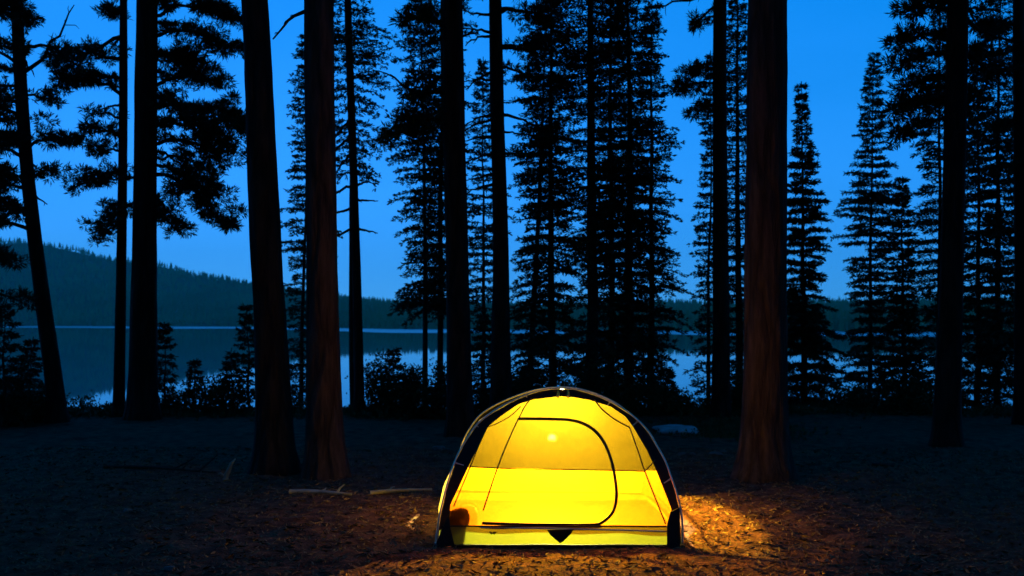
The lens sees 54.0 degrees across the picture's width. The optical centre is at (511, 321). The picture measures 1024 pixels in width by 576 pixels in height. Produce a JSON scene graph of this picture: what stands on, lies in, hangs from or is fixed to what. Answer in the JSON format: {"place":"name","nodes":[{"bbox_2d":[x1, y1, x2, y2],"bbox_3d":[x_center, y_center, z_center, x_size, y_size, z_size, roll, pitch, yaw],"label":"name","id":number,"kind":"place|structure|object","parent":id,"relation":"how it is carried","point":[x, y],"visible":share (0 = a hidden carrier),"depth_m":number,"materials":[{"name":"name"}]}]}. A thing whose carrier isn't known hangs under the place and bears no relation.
{"place":"outdoors","nodes":[
{"label":"outdoors","id":0,"kind":"place"},
{"bbox_2d":[0,243,836,330],"bbox_3d":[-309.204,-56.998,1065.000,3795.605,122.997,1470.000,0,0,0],"label":"hills","id":1,"kind":"structure","parent":0,"point":[104,262],"depth_m":1187.90,"materials":[{"name":"green plant"}]},
{"bbox_2d":[0,237,1013,331],"bbox_3d":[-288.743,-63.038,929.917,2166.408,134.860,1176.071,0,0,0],"label":"forest","id":2,"kind":"object","parent":1,"relation":"on","point":[375,311],"visible":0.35,"depth_m":948.38,"materials":[{"name":"green plant"}]},
{"bbox_2d":[3,326,972,336],"bbox_3d":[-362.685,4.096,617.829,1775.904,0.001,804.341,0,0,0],"label":"far shoreline","id":3,"kind":"structure","parent":0,"point":[445,331],"depth_m":462.46,"materials":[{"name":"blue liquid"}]},
{"bbox_2d":[0,328,1013,408],"bbox_3d":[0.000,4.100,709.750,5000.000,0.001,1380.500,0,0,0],"label":"water","id":4,"kind":"structure","parent":0,"point":[87,359],"depth_m":125.22,"materials":[{"name":"teal liquid"}]},
{"bbox_2d":[0,0,1013,304],"label":"sky","id":5,"kind":"structure","parent":0,"point":[829,42],"materials":[{"name":"blue"}]},
{"bbox_2d":[0,409,1023,575],"bbox_3d":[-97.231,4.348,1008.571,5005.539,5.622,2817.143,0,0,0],"label":"ground","id":6,"kind":"structure","parent":0,"point":[903,433],"depth_m":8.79,"materials":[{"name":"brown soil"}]},
{"bbox_2d":[0,0,40,312],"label":"pine tree","id":7,"kind":"object","parent":6,"relation":"on","point":[10,138],"visible":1,"depth_m":14.52,"materials":[{"name":"green plant"}]},
{"bbox_2d":[0,299,48,426],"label":"fir tree","id":8,"kind":"object","parent":6,"relation":"on","point":[8,383],"visible":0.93,"depth_m":15.50,"materials":[{"name":"green plant"}]},
{"bbox_2d":[15,337,44,396],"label":"fir tree","id":9,"kind":"object","parent":6,"relation":"on","point":[31,349],"visible":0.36,"depth_m":16.60,"materials":[{"name":"green plant"}]},
{"bbox_2d":[0,375,78,423],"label":"shrub","id":10,"kind":"object","parent":6,"relation":"on","point":[38,414],"visible":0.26,"depth_m":16.09,"materials":[{"name":"green plant"}]},
{"bbox_2d":[0,5,95,423],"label":"pine tree","id":11,"kind":"object","parent":6,"relation":"on","point":[56,409],"visible":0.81,"depth_m":15.92,"materials":[{"name":"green plant"}]},
{"bbox_2d":[36,0,131,416],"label":"pine tree","id":12,"kind":"object","parent":6,"relation":"on","point":[65,76],"visible":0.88,"depth_m":16.94,"materials":[{"name":"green plant"}]},
{"bbox_2d":[68,390,107,407],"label":"shrub","id":13,"kind":"object","parent":6,"relation":"on","point":[81,401],"visible":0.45,"depth_m":18.08,"materials":[{"name":"green plant"}]},
{"bbox_2d":[123,508,132,512],"bbox_3d":[-3.199,1.579,8.372,0.077,0.043,0.075,0,0,0],"label":"stone","id":14,"kind":"object","parent":6,"relation":"on","point":[125,510],"visible":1,"depth_m":8.35,"materials":[{"name":"grey stone"}]},
{"bbox_2d":[103,455,216,472],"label":"fallen branch","id":15,"kind":"object","parent":6,"relation":"on","point":[143,467],"visible":1,"depth_m":10.76,"materials":[{"name":"brown wood"}]},
{"bbox_2d":[83,0,247,420],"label":"pine tree","id":16,"kind":"object","parent":6,"relation":"on","point":[211,140],"visible":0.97,"depth_m":16.45,"materials":[{"name":"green plant"}]},
{"bbox_2d":[158,321,179,410],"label":"fir tree","id":17,"kind":"object","parent":6,"relation":"on","point":[166,329],"visible":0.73,"depth_m":17.56,"materials":[{"name":"green plant"}]},
{"bbox_2d":[164,566,174,570],"bbox_3d":[-2.211,1.593,6.481,0.073,0.036,0.063,0,0,0],"label":"stone","id":18,"kind":"object","parent":6,"relation":"on","point":[169,568],"visible":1,"depth_m":6.46,"materials":[{"name":"grey stone"}]},
{"bbox_2d":[159,384,200,410],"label":"shrub","id":19,"kind":"object","parent":6,"relation":"on","point":[179,400],"visible":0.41,"depth_m":17.80,"materials":[{"name":"green plant"}]},
{"bbox_2d":[179,358,207,412],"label":"fir tree","id":20,"kind":"object","parent":6,"relation":"on","point":[190,377],"visible":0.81,"depth_m":17.43,"materials":[{"name":"green plant"}]},
{"bbox_2d":[185,369,253,414],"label":"shrub","id":21,"kind":"object","parent":6,"relation":"on","point":[211,397],"visible":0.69,"depth_m":17.36,"materials":[{"name":"green plant"}]},
{"bbox_2d":[218,458,235,479],"bbox_3d":[-2.909,1.524,10.254,0.180,0.258,0.059,0,0,-14],"label":"snag","id":22,"kind":"object","parent":6,"relation":"on","point":[225,475],"visible":0.88,"depth_m":10.23,"materials":[{"name":"brown wood"}]},
{"bbox_2d":[215,348,252,417],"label":"fir tree","id":23,"kind":"object","parent":6,"relation":"on","point":[230,365],"visible":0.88,"depth_m":17.27,"materials":[{"name":"green plant"}]},
{"bbox_2d":[233,302,254,408],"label":"fir tree","id":24,"kind":"object","parent":6,"relation":"on","point":[250,360],"visible":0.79,"depth_m":17.51,"materials":[{"name":"green plant"}]},
{"bbox_2d":[241,0,301,475],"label":"pine tree","id":25,"kind":"object","parent":6,"relation":"on","point":[274,452],"visible":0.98,"depth_m":10.58,"materials":[{"name":"brown plant"}]},
{"bbox_2d":[291,389,305,409],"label":"shrub","id":26,"kind":"object","parent":6,"relation":"on","point":[298,405],"visible":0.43,"depth_m":17.85,"materials":[{"name":"green plant"}]},
{"bbox_2d":[280,34,342,405],"bbox_3d":[-4.121,-1.625,19.979,1.555,8.351,1.526,0,0,0],"label":"fir tree","id":27,"kind":"object","parent":6,"relation":"on","point":[300,354],"visible":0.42,"depth_m":19.92,"materials":[{"name":"green plant"}]},
{"bbox_2d":[272,0,352,479],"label":"pine tree","id":28,"kind":"object","parent":6,"relation":"on","point":[325,455],"visible":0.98,"depth_m":10.25,"materials":[{"name":"brown plant"}]},
{"bbox_2d":[289,484,351,495],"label":"fallen branch","id":29,"kind":"object","parent":6,"relation":"on","point":[310,491],"visible":0.98,"depth_m":9.22,"materials":[{"name":"brown wood"}]},
{"bbox_2d":[298,0,404,405],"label":"fir tree","id":30,"kind":"object","parent":6,"relation":"on","point":[363,60],"visible":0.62,"depth_m":17.96,"materials":[{"name":"green plant"}]},
{"bbox_2d":[336,0,377,415],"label":"pine tree","id":31,"kind":"object","parent":6,"relation":"on","point":[359,395],"visible":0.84,"depth_m":17.24,"materials":[{"name":"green plant"}]},
{"bbox_2d":[345,348,399,413],"bbox_3d":[-2.337,1.131,17.631,0.979,1.335,0.989,0,0,32],"label":"shrub","id":32,"kind":"object","parent":6,"relation":"on","point":[370,392],"visible":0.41,"depth_m":17.50,"materials":[{"name":"green plant"}]},
{"bbox_2d":[365,347,418,417],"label":"fir tree","id":33,"kind":"object","parent":6,"relation":"on","point":[391,360],"visible":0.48,"depth_m":17.36,"materials":[{"name":"green plant"}]},
{"bbox_2d":[369,486,431,494],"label":"fallen branch","id":34,"kind":"object","parent":6,"relation":"on","point":[383,491],"visible":0.99,"depth_m":9.33,"materials":[{"name":"brown wood"}]},
{"bbox_2d":[372,359,440,418],"bbox_3d":[-1.800,1.224,17.283,1.187,1.194,1.190,0,0,-42],"label":"shrub","id":35,"kind":"object","parent":6,"relation":"on","point":[409,397],"visible":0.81,"depth_m":17.13,"materials":[{"name":"green plant"}]},
{"bbox_2d":[364,0,478,436],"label":"pine tree","id":36,"kind":"object","parent":6,"relation":"on","point":[460,418],"visible":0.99,"depth_m":13.88,"materials":[{"name":"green plant"}]},
{"bbox_2d":[385,0,468,385],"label":"fir tree","id":37,"kind":"object","parent":6,"relation":"on","point":[426,288],"visible":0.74,"depth_m":18.48,"materials":[{"name":"green plant"}]},
{"bbox_2d":[396,0,487,385],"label":"fir tree","id":38,"kind":"object","parent":6,"relation":"on","point":[441,318],"visible":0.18,"depth_m":19.36,"materials":[{"name":"green plant"}]},
{"bbox_2d":[412,357,479,419],"bbox_3d":[-1.174,1.212,16.995,1.019,1.240,1.007,0,0,34],"label":"shrub","id":39,"kind":"object","parent":6,"relation":"on","point":[435,398],"visible":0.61,"depth_m":16.90,"materials":[{"name":"green plant"}]},
{"bbox_2d":[471,316,490,415],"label":"fir tree","id":40,"kind":"object","parent":6,"relation":"on","point":[484,322],"visible":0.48,"depth_m":17.09,"materials":[{"name":"green plant"}]},
{"bbox_2d":[466,57,516,404],"bbox_3d":[-0.597,-0.892,20.515,1.437,9.017,1.350,0,0,32],"label":"fir tree","id":41,"kind":"object","parent":6,"relation":"on","point":[482,230],"visible":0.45,"depth_m":20.43,"materials":[{"name":"green plant"}]},
{"bbox_2d":[418,0,590,406],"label":"pine tree","id":42,"kind":"object","parent":6,"relation":"on","point":[500,386],"visible":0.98,"depth_m":15.32,"materials":[{"name":"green plant"}]},
{"bbox_2d":[0,401,1011,420],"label":"undergrowth","id":43,"kind":"object","parent":6,"relation":"on","point":[1004,409],"visible":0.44,"depth_m":17.05,"materials":[{"name":"green plant"}]},
{"bbox_2d":[473,365,540,412],"bbox_3d":[-0.059,1.290,17.073,1.318,1.129,1.153,0,0,-27],"label":"shrub","id":44,"kind":"object","parent":6,"relation":"on","point":[486,404],"visible":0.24,"depth_m":16.86,"materials":[{"name":"green plant"}]},
{"bbox_2d":[514,336,550,392],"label":"fir tree","id":45,"kind":"object","parent":6,"relation":"on","point":[533,353],"visible":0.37,"depth_m":16.95,"materials":[{"name":"green plant"}]},
{"bbox_2d":[506,2,574,390],"bbox_3d":[0.532,-2.188,19.449,1.454,9.625,1.509,0,0,-13],"label":"fir tree","id":46,"kind":"object","parent":6,"relation":"on","point":[532,315],"visible":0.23,"depth_m":19.39,"materials":[{"name":"green plant"}]},
{"bbox_2d":[504,0,601,389],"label":"fir tree","id":47,"kind":"object","parent":6,"relation":"on","point":[556,84],"visible":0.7,"depth_m":18.06,"materials":[{"name":"green plant"}]},
{"bbox_2d":[434,386,684,547],"bbox_3d":[0.336,1.066,8.047,1.833,1.085,1.868,0,0,0],"label":"tent","id":48,"kind":"object","parent":6,"relation":"on","point":[560,467],"visible":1,"depth_m":7.37,"materials":[{"name":"yellow fabric"}]},
{"bbox_2d":[535,0,648,391],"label":"fir tree","id":49,"kind":"object","parent":6,"relation":"on","point":[591,346],"visible":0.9,"depth_m":17.54,"materials":[{"name":"green plant"}]},
{"bbox_2d":[566,352,642,410],"bbox_3d":[1.494,1.188,17.000,1.324,1.376,1.093,0,0,28],"label":"shrub","id":50,"kind":"object","parent":6,"relation":"on","point":[597,385],"visible":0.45,"depth_m":16.94,"materials":[{"name":"green plant"}]},
{"bbox_2d":[563,0,658,399],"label":"fir tree","id":51,"kind":"object","parent":6,"relation":"on","point":[617,152],"visible":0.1,"depth_m":19.24,"materials":[{"name":"green plant"}]},
{"bbox_2d":[573,0,685,415],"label":"fir tree","id":52,"kind":"object","parent":6,"relation":"on","point":[630,329],"visible":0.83,"depth_m":17.85,"materials":[{"name":"green plant"}]},
{"bbox_2d":[615,371,686,416],"bbox_3d":[2.351,1.317,17.206,1.329,0.970,1.018,0,0,0],"label":"shrub","id":53,"kind":"object","parent":6,"relation":"on","point":[653,399],"visible":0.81,"depth_m":17.08,"materials":[{"name":"green plant"}]},
{"bbox_2d":[609,0,696,392],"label":"fir tree","id":54,"kind":"object","parent":6,"relation":"on","point":[661,287],"visible":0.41,"depth_m":18.52,"materials":[{"name":"green plant"}]},
{"bbox_2d":[646,362,680,414],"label":"fir tree","id":55,"kind":"object","parent":6,"relation":"on","point":[669,373],"visible":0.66,"depth_m":17.31,"materials":[{"name":"green plant"}]},
{"bbox_2d":[667,385,700,414],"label":"shrub","id":56,"kind":"object","parent":6,"relation":"on","point":[687,402],"visible":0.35,"depth_m":17.40,"materials":[{"name":"green plant"}]},
{"bbox_2d":[649,0,732,418],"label":"pine tree","id":57,"kind":"object","parent":6,"relation":"on","point":[720,397],"visible":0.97,"depth_m":16.71,"materials":[{"name":"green plant"}]},
{"bbox_2d":[683,50,728,406],"bbox_3d":[3.912,-1.108,19.956,1.076,8.584,1.077,0,0,0],"label":"fir tree","id":58,"kind":"object","parent":6,"relation":"on","point":[708,144],"visible":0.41,"depth_m":19.95,"materials":[{"name":"green plant"}]},
{"bbox_2d":[697,364,742,415],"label":"shrub","id":59,"kind":"object","parent":6,"relation":"on","point":[736,396],"visible":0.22,"depth_m":17.07,"materials":[{"name":"green plant"}]},
{"bbox_2d":[703,0,747,404],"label":"fir tree","id":60,"kind":"object","parent":6,"relation":"on","point":[737,277],"visible":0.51,"depth_m":18.95,"materials":[{"name":"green plant"}]},
{"bbox_2d":[644,414,860,443],"bbox_3d":[3.293,1.611,15.066,3.112,0.235,3.760,0,0,-29],"label":"ground cover","id":61,"kind":"object","parent":6,"relation":"on","point":[723,428],"visible":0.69,"depth_m":14.83,"materials":[{"name":"black plant"}]},
{"bbox_2d":[730,0,798,483],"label":"pine tree","id":62,"kind":"object","parent":6,"relation":"on","point":[764,453],"visible":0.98,"depth_m":9.96,"materials":[{"name":"brown plant"}]},
{"bbox_2d":[787,81,859,407],"bbox_3d":[5.506,-1.072,19.052,2.114,6.991,1.904,0,0,44],"label":"fir tree","id":63,"kind":"object","parent":6,"relation":"on","point":[813,345],"visible":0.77,"depth_m":18.83,"materials":[{"name":"green plant"}]},
{"bbox_2d":[815,373,879,412],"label":"shrub","id":64,"kind":"object","parent":6,"relation":"on","point":[852,397],"visible":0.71,"depth_m":17.51,"materials":[{"name":"green plant"}]},
{"bbox_2d":[830,52,913,403],"bbox_3d":[7.537,-0.644,20.969,1.629,9.935,1.644,0,0,0],"label":"fir tree","id":65,"kind":"object","parent":6,"relation":"on","point":[866,197],"visible":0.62,"depth_m":20.86,"materials":[{"name":"green plant"}]},
{"bbox_2d":[858,369,933,414],"bbox_3d":[6.637,1.274,17.199,1.437,0.953,1.013,0,0,0],"label":"shrub","id":66,"kind":"object","parent":6,"relation":"on","point":[901,396],"visible":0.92,"depth_m":17.06,"materials":[{"name":"green plant"}]},
{"bbox_2d":[871,176,934,413],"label":"fir tree","id":67,"kind":"object","parent":6,"relation":"on","point":[894,358],"visible":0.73,"depth_m":17.54,"materials":[{"name":"green plant"}]},
{"bbox_2d":[906,5,978,407],"bbox_3d":[8.305,-2.307,19.507,1.516,10.060,1.616,0,0,34],"label":"fir tree","id":68,"kind":"object","parent":6,"relation":"on","point":[932,211],"visible":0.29,"depth_m":19.51,"materials":[{"name":"green plant"}]},
{"bbox_2d":[872,0,1023,447],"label":"pine tree","id":69,"kind":"object","parent":6,"relation":"on","point":[956,52],"visible":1,"depth_m":12.88,"materials":[{"name":"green plant"}]},
{"bbox_2d":[928,36,1013,411],"bbox_3d":[8.571,-1.629,18.572,1.450,7.342,1.460,0,0,-16],"label":"fir tree","id":70,"kind":"object","parent":6,"relation":"on","point":[980,346],"visible":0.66,"depth_m":18.44,"materials":[{"name":"green plant"}]},
{"bbox_2d":[963,0,1013,404],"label":"fir tree","id":71,"kind":"object","parent":6,"relation":"on","point":[1005,86],"visible":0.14,"depth_m":19.33,"materials":[{"name":"green plant"}]},
{"bbox_2d":[974,10,1013,405],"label":"fir tree","id":72,"kind":"object","parent":6,"relation":"on","point":[1005,383],"visible":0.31,"depth_m":18.02,"materials":[{"name":"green plant"}]},
{"bbox_2d":[969,0,1023,424],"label":"pine tree","id":73,"kind":"object","parent":6,"relation":"on","point":[1015,69],"visible":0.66,"depth_m":15.43,"materials":[{"name":"green plant"}]},
{"bbox_2d":[652,424,698,435],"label":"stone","id":74,"kind":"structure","parent":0,"point":[671,428],"depth_m":14.64,"materials":[{"name":"grey stone"}]}
]}

